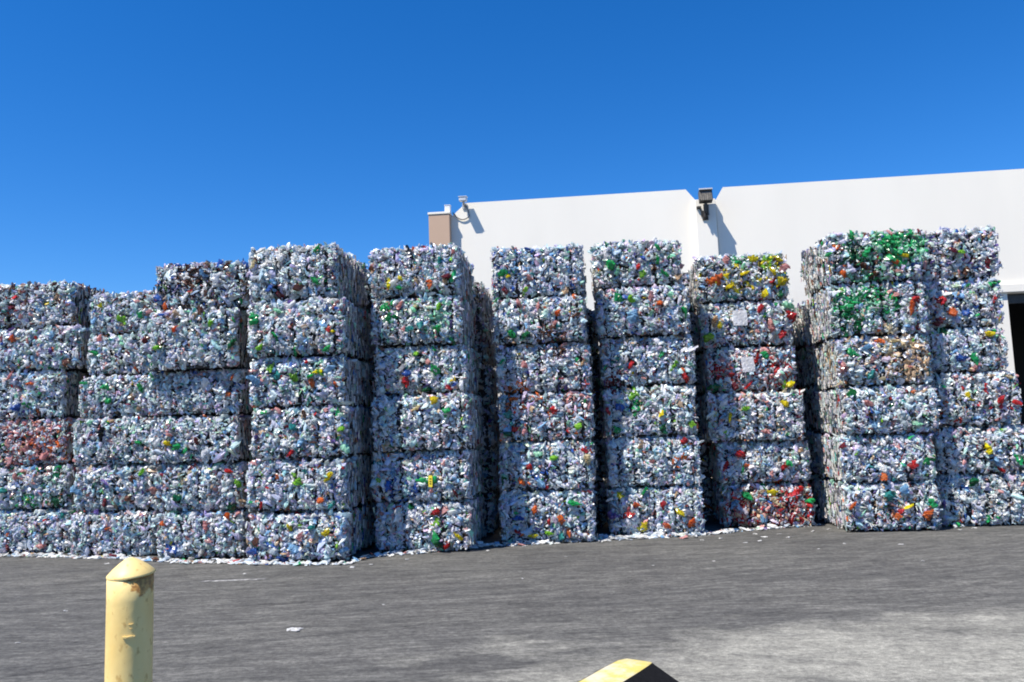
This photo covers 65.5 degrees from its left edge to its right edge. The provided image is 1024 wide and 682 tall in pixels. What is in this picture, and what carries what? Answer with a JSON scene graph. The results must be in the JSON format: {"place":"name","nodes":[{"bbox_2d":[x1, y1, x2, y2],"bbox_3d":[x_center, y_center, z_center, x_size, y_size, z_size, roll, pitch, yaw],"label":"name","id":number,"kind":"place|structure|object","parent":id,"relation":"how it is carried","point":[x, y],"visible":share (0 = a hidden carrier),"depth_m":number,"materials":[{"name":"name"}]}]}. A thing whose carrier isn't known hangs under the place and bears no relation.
{"place":"outdoors","nodes":[
{"label":"outdoors","id":0,"kind":"place"},
{"bbox_2d":[362,357,379,402],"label":"plastic bale","id":1,"kind":"object","parent":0,"point":[370,360],"visible":0.01,"depth_m":12.05,"materials":[{"name":"plastic"}]},
{"bbox_2d":[366,313,384,358],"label":"plastic bale","id":2,"kind":"object","parent":1,"relation":"on","point":[371,328],"visible":0.02,"depth_m":12.08,"materials":[{"name":"plastic"}]},
{"bbox_2d":[363,269,377,313],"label":"plastic bale","id":3,"kind":"object","parent":2,"relation":"on","point":[368,289],"visible":0.05,"depth_m":12.21,"materials":[{"name":"plastic"}]},
{"bbox_2d":[0,450,1023,681],"bbox_3d":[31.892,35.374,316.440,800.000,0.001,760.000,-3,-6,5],"label":"ground","id":4,"kind":"structure","parent":0,"point":[777,605],"depth_m":7.07,"materials":[{"name":"grey asphalt"}]},
{"bbox_2d":[0,505,86,553],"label":"plastic bale","id":5,"kind":"object","parent":4,"relation":"on","point":[42,529],"visible":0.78,"depth_m":11.90,"materials":[{"name":"plastic"}]},
{"bbox_2d":[0,463,101,508],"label":"plastic bale","id":6,"kind":"object","parent":5,"relation":"on","point":[31,486],"visible":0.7,"depth_m":11.97,"materials":[{"name":"plastic"}]},
{"bbox_2d":[0,416,86,466],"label":"plastic bale","id":7,"kind":"object","parent":6,"relation":"on","point":[48,440],"visible":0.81,"depth_m":12.08,"materials":[{"name":"plastic"}]},
{"bbox_2d":[0,368,96,419],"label":"plastic bale","id":8,"kind":"object","parent":7,"relation":"on","point":[44,393],"visible":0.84,"depth_m":12.15,"materials":[{"name":"plastic"}]},
{"bbox_2d":[0,323,98,374],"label":"plastic bale","id":9,"kind":"object","parent":8,"relation":"on","point":[47,347],"visible":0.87,"depth_m":12.18,"materials":[{"name":"plastic"}]},
{"bbox_2d":[0,279,118,329],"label":"plastic bale","id":10,"kind":"object","parent":9,"relation":"on","point":[49,303],"visible":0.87,"depth_m":12.28,"materials":[{"name":"plastic"}]},
{"bbox_2d":[65,507,169,556],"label":"plastic bale","id":11,"kind":"object","parent":4,"relation":"on","point":[114,532],"visible":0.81,"depth_m":11.35,"materials":[{"name":"plastic"}]},
{"bbox_2d":[70,462,198,511],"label":"plastic bale","id":12,"kind":"object","parent":11,"relation":"on","point":[116,486],"visible":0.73,"depth_m":11.43,"materials":[{"name":"plastic"}]},
{"bbox_2d":[72,415,177,465],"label":"plastic bale","id":13,"kind":"object","parent":12,"relation":"on","point":[108,440],"visible":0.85,"depth_m":11.51,"materials":[{"name":"plastic"}]},
{"bbox_2d":[78,372,185,418],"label":"plastic bale","id":14,"kind":"object","parent":13,"relation":"on","point":[115,396],"visible":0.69,"depth_m":11.64,"materials":[{"name":"plastic"}]},
{"bbox_2d":[86,332,168,376],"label":"plastic bale","id":15,"kind":"object","parent":14,"relation":"on","point":[112,354],"visible":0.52,"depth_m":11.80,"materials":[{"name":"plastic"}]},
{"bbox_2d":[89,289,164,335],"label":"plastic bale","id":16,"kind":"object","parent":15,"relation":"on","point":[116,314],"visible":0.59,"depth_m":11.89,"materials":[{"name":"plastic"}]},
{"bbox_2d":[104,557,155,681],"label":"bollard","id":17,"kind":"object","parent":4,"relation":"on","point":[129,619],"visible":1,"depth_m":3.43,"materials":[{"name":"yellow metal"}]},
{"bbox_2d":[151,506,269,557],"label":"plastic bale","id":18,"kind":"object","parent":4,"relation":"on","point":[221,532],"visible":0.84,"depth_m":10.81,"materials":[{"name":"plastic"}]},
{"bbox_2d":[153,459,263,512],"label":"plastic bale","id":19,"kind":"object","parent":18,"relation":"on","point":[208,486],"visible":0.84,"depth_m":10.91,"materials":[{"name":"plastic"}]},
{"bbox_2d":[148,413,260,464],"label":"plastic bale","id":20,"kind":"object","parent":19,"relation":"on","point":[200,438],"visible":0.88,"depth_m":10.97,"materials":[{"name":"plastic"}]},
{"bbox_2d":[145,368,269,416],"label":"plastic bale","id":21,"kind":"object","parent":20,"relation":"on","point":[196,392],"visible":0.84,"depth_m":11.05,"materials":[{"name":"plastic"}]},
{"bbox_2d":[138,304,257,372],"bbox_3d":[-4.423,0.005,11.637,1.509,0.920,1.634,-2,-6,4],"label":"plastic bale","id":22,"kind":"object","parent":21,"relation":"on","point":[199,339],"visible":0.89,"depth_m":10.96,"materials":[{"name":"plastic"}]},
{"bbox_2d":[153,258,257,314],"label":"plastic bale","id":23,"kind":"object","parent":22,"relation":"on","point":[207,283],"visible":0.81,"depth_m":11.18,"materials":[{"name":"plastic"}]},
{"bbox_2d":[201,578,266,581],"bbox_3d":[-3.188,2.740,9.131,0.740,0.001,0.090,-2,-6,-2],"label":"painted line","id":24,"kind":"object","parent":4,"relation":"on","point":[234,580],"visible":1,"depth_m":9.13,"materials":[{"name":"white paint"}]},
{"bbox_2d":[287,627,302,630],"bbox_3d":[-1.831,2.418,6.686,0.132,0.018,0.137,-3,-6,5],"label":"plastic scrap","id":25,"kind":"object","parent":4,"relation":"on","point":[294,629],"visible":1,"depth_m":6.68,"materials":[{"name":"white plastic"}]},
{"bbox_2d":[245,500,376,562],"bbox_3d":[-2.709,2.598,10.976,1.427,0.732,1.671,-3,-6,5],"label":"plastic bale","id":26,"kind":"object","parent":4,"relation":"on","point":[282,536],"visible":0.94,"depth_m":10.28,"materials":[{"name":"plastic"}]},
{"bbox_2d":[245,454,373,511],"bbox_3d":[-2.755,1.915,11.046,1.429,0.753,1.657,-3,-6,6],"label":"plastic bale","id":27,"kind":"object","parent":26,"relation":"on","point":[342,482],"visible":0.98,"depth_m":10.38,"materials":[{"name":"plastic"}]},
{"bbox_2d":[249,404,373,459],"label":"plastic bale","id":28,"kind":"object","parent":27,"relation":"on","point":[311,431],"visible":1,"depth_m":10.43,"materials":[{"name":"plastic"}]},
{"bbox_2d":[246,353,374,408],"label":"plastic bale","id":29,"kind":"object","parent":28,"relation":"on","point":[313,381],"visible":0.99,"depth_m":10.52,"materials":[{"name":"plastic"}]},
{"bbox_2d":[247,294,374,361],"bbox_3d":[-2.805,-0.133,11.255,1.423,0.838,1.675,-2,-6,5],"label":"plastic bale","id":30,"kind":"object","parent":29,"relation":"on","point":[314,325],"visible":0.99,"depth_m":10.56,"materials":[{"name":"plastic"}]},
{"bbox_2d":[246,241,368,308],"bbox_3d":[-2.880,-0.883,11.369,1.346,0.794,1.623,-3,-6,6],"label":"plastic bale","id":31,"kind":"object","parent":30,"relation":"on","point":[300,272],"visible":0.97,"depth_m":10.69,"materials":[{"name":"plastic"}]},
{"bbox_2d":[360,496,384,542],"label":"plastic bale","id":32,"kind":"object","parent":4,"relation":"on","point":[373,501],"visible":0.02,"depth_m":11.84,"materials":[{"name":"plastic"}]},
{"bbox_2d":[317,449,381,495],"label":"plastic bale","id":33,"kind":"object","parent":32,"relation":"on","point":[367,454],"visible":0.02,"depth_m":11.98,"materials":[{"name":"plastic"}]},
{"bbox_2d":[373,492,486,551],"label":"plastic bale","id":34,"kind":"object","parent":4,"relation":"on","point":[447,524],"visible":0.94,"depth_m":10.78,"materials":[{"name":"plastic"}]},
{"bbox_2d":[370,446,487,502],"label":"plastic bale","id":35,"kind":"object","parent":34,"relation":"on","point":[425,475],"visible":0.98,"depth_m":10.84,"materials":[{"name":"plastic"}]},
{"bbox_2d":[369,390,486,451],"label":"plastic bale","id":36,"kind":"object","parent":35,"relation":"on","point":[413,421],"visible":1,"depth_m":10.83,"materials":[{"name":"plastic"}]},
{"bbox_2d":[372,342,482,396],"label":"plastic bale","id":37,"kind":"object","parent":36,"relation":"on","point":[433,369],"visible":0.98,"depth_m":11.01,"materials":[{"name":"plastic"}]},
{"bbox_2d":[370,292,478,350],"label":"plastic bale","id":38,"kind":"object","parent":37,"relation":"on","point":[445,320],"visible":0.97,"depth_m":11.05,"materials":[{"name":"plastic"}]},
{"bbox_2d":[368,242,475,307],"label":"plastic bale","id":39,"kind":"object","parent":38,"relation":"on","point":[432,269],"visible":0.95,"depth_m":11.15,"materials":[{"name":"plastic"}]},
{"bbox_2d":[0,522,973,565],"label":"plastic litter","id":40,"kind":"object","parent":4,"relation":"on","point":[602,538],"visible":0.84,"depth_m":11.17,"materials":[{"name":"white plastic"}]},
{"bbox_2d":[478,487,504,534],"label":"plastic bale","id":41,"kind":"object","parent":4,"relation":"on","point":[492,522],"visible":0.2,"depth_m":12.34,"materials":[{"name":"plastic"}]},
{"bbox_2d":[478,446,499,490],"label":"plastic bale","id":42,"kind":"object","parent":41,"relation":"on","point":[489,464],"visible":0.18,"depth_m":12.40,"materials":[{"name":"plastic"}]},
{"bbox_2d":[419,404,503,449],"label":"plastic bale","id":43,"kind":"object","parent":42,"relation":"on","point":[490,417],"visible":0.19,"depth_m":12.40,"materials":[{"name":"plastic"}]},
{"bbox_2d":[475,363,500,406],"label":"plastic bale","id":44,"kind":"object","parent":43,"relation":"on","point":[488,393],"visible":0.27,"depth_m":12.60,"materials":[{"name":"plastic"}]},
{"bbox_2d":[471,321,497,368],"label":"plastic bale","id":45,"kind":"object","parent":44,"relation":"on","point":[485,347],"visible":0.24,"depth_m":12.64,"materials":[{"name":"plastic"}]},
{"bbox_2d":[472,280,493,330],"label":"plastic bale","id":46,"kind":"object","parent":45,"relation":"on","point":[482,305],"visible":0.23,"depth_m":12.74,"materials":[{"name":"plastic"}]},
{"bbox_2d":[498,485,597,542],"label":"plastic bale","id":47,"kind":"object","parent":4,"relation":"on","point":[545,514],"visible":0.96,"depth_m":11.26,"materials":[{"name":"plastic"}]},
{"bbox_2d":[498,438,597,491],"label":"plastic bale","id":48,"kind":"object","parent":47,"relation":"on","point":[555,464],"visible":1,"depth_m":11.35,"materials":[{"name":"plastic"}]},
{"bbox_2d":[497,390,594,441],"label":"plastic bale","id":49,"kind":"object","parent":48,"relation":"on","point":[545,415],"visible":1,"depth_m":11.42,"materials":[{"name":"plastic"}]},
{"bbox_2d":[494,342,592,394],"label":"plastic bale","id":50,"kind":"object","parent":49,"relation":"on","point":[541,368],"visible":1,"depth_m":11.51,"materials":[{"name":"plastic"}]},
{"bbox_2d":[492,294,588,346],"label":"plastic bale","id":51,"kind":"object","parent":50,"relation":"on","point":[542,320],"visible":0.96,"depth_m":11.54,"materials":[{"name":"plastic"}]},
{"bbox_2d":[490,242,586,304],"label":"plastic bale","id":52,"kind":"object","parent":51,"relation":"on","point":[536,271],"visible":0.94,"depth_m":11.67,"materials":[{"name":"plastic"}]},
{"bbox_2d":[593,480,608,526],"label":"plastic bale","id":53,"kind":"object","parent":4,"relation":"on","point":[600,488],"visible":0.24,"depth_m":12.78,"materials":[{"name":"plastic"}]},
{"bbox_2d":[525,436,606,481],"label":"plastic bale","id":54,"kind":"object","parent":53,"relation":"on","point":[601,472],"visible":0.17,"depth_m":12.88,"materials":[{"name":"plastic"}]},
{"bbox_2d":[559,394,605,439],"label":"plastic bale","id":55,"kind":"object","parent":54,"relation":"on","point":[598,409],"visible":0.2,"depth_m":12.94,"materials":[{"name":"plastic"}]},
{"bbox_2d":[590,351,603,394],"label":"plastic bale","id":56,"kind":"object","parent":55,"relation":"on","point":[596,380],"visible":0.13,"depth_m":13.09,"materials":[{"name":"plastic"}]},
{"bbox_2d":[586,308,598,352],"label":"plastic bale","id":57,"kind":"object","parent":56,"relation":"on","point":[591,328],"visible":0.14,"depth_m":13.09,"materials":[{"name":"plastic"}]},
{"bbox_2d":[578,659,677,681],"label":"wheel stop","id":58,"kind":"object","parent":4,"relation":"on","point":[627,670],"visible":1,"depth_m":4.87,"materials":[{"name":"yellow concrete"}]},
{"bbox_2d":[604,483,705,534],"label":"plastic bale","id":59,"kind":"object","parent":4,"relation":"on","point":[666,509],"visible":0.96,"depth_m":11.58,"materials":[{"name":"plastic"}]},
{"bbox_2d":[602,433,704,487],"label":"plastic bale","id":60,"kind":"object","parent":59,"relation":"on","point":[655,460],"visible":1,"depth_m":11.67,"materials":[{"name":"plastic"}]},
{"bbox_2d":[600,383,698,437],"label":"plastic bale","id":61,"kind":"object","parent":60,"relation":"on","point":[661,409],"visible":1,"depth_m":11.74,"materials":[{"name":"plastic"}]},
{"bbox_2d":[598,333,697,388],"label":"plastic bale","id":62,"kind":"object","parent":61,"relation":"on","point":[638,361],"visible":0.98,"depth_m":11.85,"materials":[{"name":"plastic"}]},
{"bbox_2d":[593,282,691,345],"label":"plastic bale","id":63,"kind":"object","parent":62,"relation":"on","point":[655,310],"visible":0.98,"depth_m":11.86,"materials":[{"name":"plastic"}]},
{"bbox_2d":[587,237,683,300],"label":"plastic bale","id":64,"kind":"object","parent":63,"relation":"on","point":[643,262],"visible":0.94,"depth_m":11.98,"materials":[{"name":"plastic"}]},
{"bbox_2d":[697,477,716,520],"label":"plastic bale","id":65,"kind":"object","parent":4,"relation":"on","point":[709,509],"visible":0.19,"depth_m":13.11,"materials":[{"name":"plastic"}]},
{"bbox_2d":[631,436,713,477],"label":"plastic bale","id":66,"kind":"object","parent":65,"relation":"on","point":[705,459],"visible":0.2,"depth_m":13.18,"materials":[{"name":"plastic"}]},
{"bbox_2d":[641,395,703,436],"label":"plastic bale","id":67,"kind":"object","parent":66,"relation":"on","point":[698,410],"visible":0.06,"depth_m":13.29,"materials":[{"name":"plastic"}]},
{"bbox_2d":[688,353,703,394],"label":"plastic bale","id":68,"kind":"object","parent":67,"relation":"on","point":[696,384],"visible":0.07,"depth_m":13.37,"materials":[{"name":"plastic"}]},
{"bbox_2d":[688,312,700,353],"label":"plastic bale","id":69,"kind":"object","parent":68,"relation":"on","point":[692,324],"visible":0.08,"depth_m":13.35,"materials":[{"name":"plastic"}]},
{"bbox_2d":[681,272,695,312],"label":"plastic bale","id":70,"kind":"object","parent":69,"relation":"on","point":[686,279],"visible":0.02,"depth_m":13.48,"materials":[{"name":"plastic"}]},
{"bbox_2d":[428,169,1023,479],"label":"warehouse","id":71,"kind":"structure","parent":4,"relation":"on","point":[792,221],"depth_m":16.51,"materials":[{"name":"white paint"}]},
{"bbox_2d":[444,205,450,211],"bbox_3d":[-1.381,-2.834,17.138,0.135,0.161,0.135,-3,-6,5],"label":"junction box","id":72,"kind":"object","parent":71,"relation":"attached to","point":[447,207],"visible":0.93,"depth_m":17.08,"materials":[{"name":"white plastic"}]},
{"bbox_2d":[453,204,469,219],"bbox_3d":[-1.098,-2.787,17.145,0.378,0.372,0.046,-3,-6,5],"label":"cable","id":73,"kind":"object","parent":71,"relation":"attached to","point":[465,218],"visible":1,"depth_m":17.12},
{"bbox_2d":[458,196,467,208],"bbox_3d":[-1.038,-2.977,17.040,0.180,0.229,0.294,-3,-6,5],"label":"security camera","id":74,"kind":"object","parent":71,"relation":"attached to","point":[463,199],"visible":1,"depth_m":16.95,"materials":[{"name":"white plastic"}]},
{"bbox_2d":[698,188,712,219],"bbox_3d":[3.977,-2.810,16.365,0.271,0.598,0.333,-3,-6,5],"label":"floodlight","id":75,"kind":"object","parent":71,"relation":"attached to","point":[705,196],"visible":1,"depth_m":16.29,"materials":[{"name":"grey metal"}]},
{"bbox_2d":[712,481,816,526],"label":"plastic bale","id":76,"kind":"object","parent":4,"relation":"on","point":[761,503],"visible":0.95,"depth_m":12.12,"materials":[{"name":"plastic"}]},
{"bbox_2d":[709,439,811,483],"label":"plastic bale","id":77,"kind":"object","parent":76,"relation":"on","point":[764,461],"visible":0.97,"depth_m":12.16,"materials":[{"name":"plastic"}]},
{"bbox_2d":[698,388,805,442],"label":"plastic bale","id":78,"kind":"object","parent":77,"relation":"on","point":[771,415],"visible":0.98,"depth_m":12.19,"materials":[{"name":"plastic"}]},
{"bbox_2d":[697,344,797,393],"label":"plastic bale","id":79,"kind":"object","parent":78,"relation":"on","point":[725,370],"visible":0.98,"depth_m":12.33,"materials":[{"name":"plastic"}]},
{"bbox_2d":[692,298,796,353],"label":"plastic bale","id":80,"kind":"object","parent":79,"relation":"on","point":[762,323],"visible":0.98,"depth_m":12.40,"materials":[{"name":"plastic"}]},
{"bbox_2d":[688,250,790,311],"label":"plastic bale","id":81,"kind":"object","parent":80,"relation":"on","point":[733,278],"visible":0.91,"depth_m":12.48,"materials":[{"name":"plastic"}]},
{"bbox_2d":[802,473,825,518],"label":"plastic bale","id":82,"kind":"object","parent":4,"relation":"on","point":[813,479],"visible":0.09,"depth_m":12.96,"materials":[{"name":"plastic"}]},
{"bbox_2d":[802,428,851,473],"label":"plastic bale","id":83,"kind":"object","parent":82,"relation":"on","point":[810,435],"visible":0.13,"depth_m":13.08,"materials":[{"name":"plastic"}]},
{"bbox_2d":[800,385,834,429],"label":"plastic bale","id":84,"kind":"object","parent":83,"relation":"on","point":[809,415],"visible":0.13,"depth_m":13.39,"materials":[{"name":"plastic"}]},
{"bbox_2d":[791,344,818,389],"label":"plastic bale","id":85,"kind":"object","parent":84,"relation":"on","point":[804,376],"visible":0.19,"depth_m":13.54,"materials":[{"name":"plastic"}]},
{"bbox_2d":[791,300,811,349],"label":"plastic bale","id":86,"kind":"object","parent":85,"relation":"on","point":[800,338],"visible":0.09,"depth_m":13.49,"materials":[{"name":"plastic"}]},
{"bbox_2d":[814,476,942,530],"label":"plastic bale","id":87,"kind":"object","parent":4,"relation":"on","point":[883,505],"visible":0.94,"depth_m":11.24,"materials":[{"name":"plastic"}]},
{"bbox_2d":[813,432,936,482],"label":"plastic bale","id":88,"kind":"object","parent":87,"relation":"on","point":[873,458],"visible":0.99,"depth_m":11.32,"materials":[{"name":"plastic"}]},
{"bbox_2d":[813,384,940,435],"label":"plastic bale","id":89,"kind":"object","parent":88,"relation":"on","point":[889,408],"visible":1,"depth_m":11.35,"materials":[{"name":"plastic"}]},
{"bbox_2d":[810,332,932,391],"bbox_3d":[5.421,0.319,12.124,1.425,0.791,1.674,-3,-6,6],"label":"plastic bale","id":90,"kind":"object","parent":89,"relation":"on","point":[873,361],"visible":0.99,"depth_m":11.45,"materials":[{"name":"plastic"}]},
{"bbox_2d":[803,278,930,345],"bbox_3d":[5.355,-0.431,12.206,1.467,0.836,1.654,-3,-6,6],"label":"plastic bale","id":91,"kind":"object","parent":90,"relation":"on","point":[874,309],"visible":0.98,"depth_m":11.54,"materials":[{"name":"plastic"}]},
{"bbox_2d":[800,228,924,297],"bbox_3d":[5.335,-1.192,12.275,1.422,0.813,1.644,-3,-6,5],"label":"plastic bale","id":92,"kind":"object","parent":91,"relation":"on","point":[851,258],"visible":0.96,"depth_m":11.59,"materials":[{"name":"plastic"}]},
{"bbox_2d":[923,471,1023,526],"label":"plastic bale","id":93,"kind":"object","parent":4,"relation":"on","point":[989,498],"visible":0.75,"depth_m":11.44,"materials":[{"name":"plastic"}]},
{"bbox_2d":[915,421,1023,474],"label":"plastic bale","id":94,"kind":"object","parent":93,"relation":"on","point":[986,449],"visible":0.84,"depth_m":11.49,"materials":[{"name":"plastic"}]},
{"bbox_2d":[919,369,1022,425],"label":"plastic bale","id":95,"kind":"object","parent":94,"relation":"on","point":[988,397],"visible":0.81,"depth_m":11.54,"materials":[{"name":"plastic"}]},
{"bbox_2d":[919,325,1008,374],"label":"plastic bale","id":96,"kind":"object","parent":95,"relation":"on","point":[972,350],"visible":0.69,"depth_m":11.65,"materials":[{"name":"plastic"}]},
{"bbox_2d":[918,277,1004,330],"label":"plastic bale","id":97,"kind":"object","parent":96,"relation":"on","point":[968,303],"visible":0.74,"depth_m":11.73,"materials":[{"name":"plastic"}]},
{"bbox_2d":[914,224,1003,281],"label":"plastic bale","id":98,"kind":"object","parent":97,"relation":"on","point":[954,254],"visible":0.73,"depth_m":11.82,"materials":[{"name":"plastic"}]},
{"bbox_2d":[0,0,1023,420],"label":"sky","id":99,"kind":"structure","parent":0,"point":[137,137],"materials":[{"name":"blue"}]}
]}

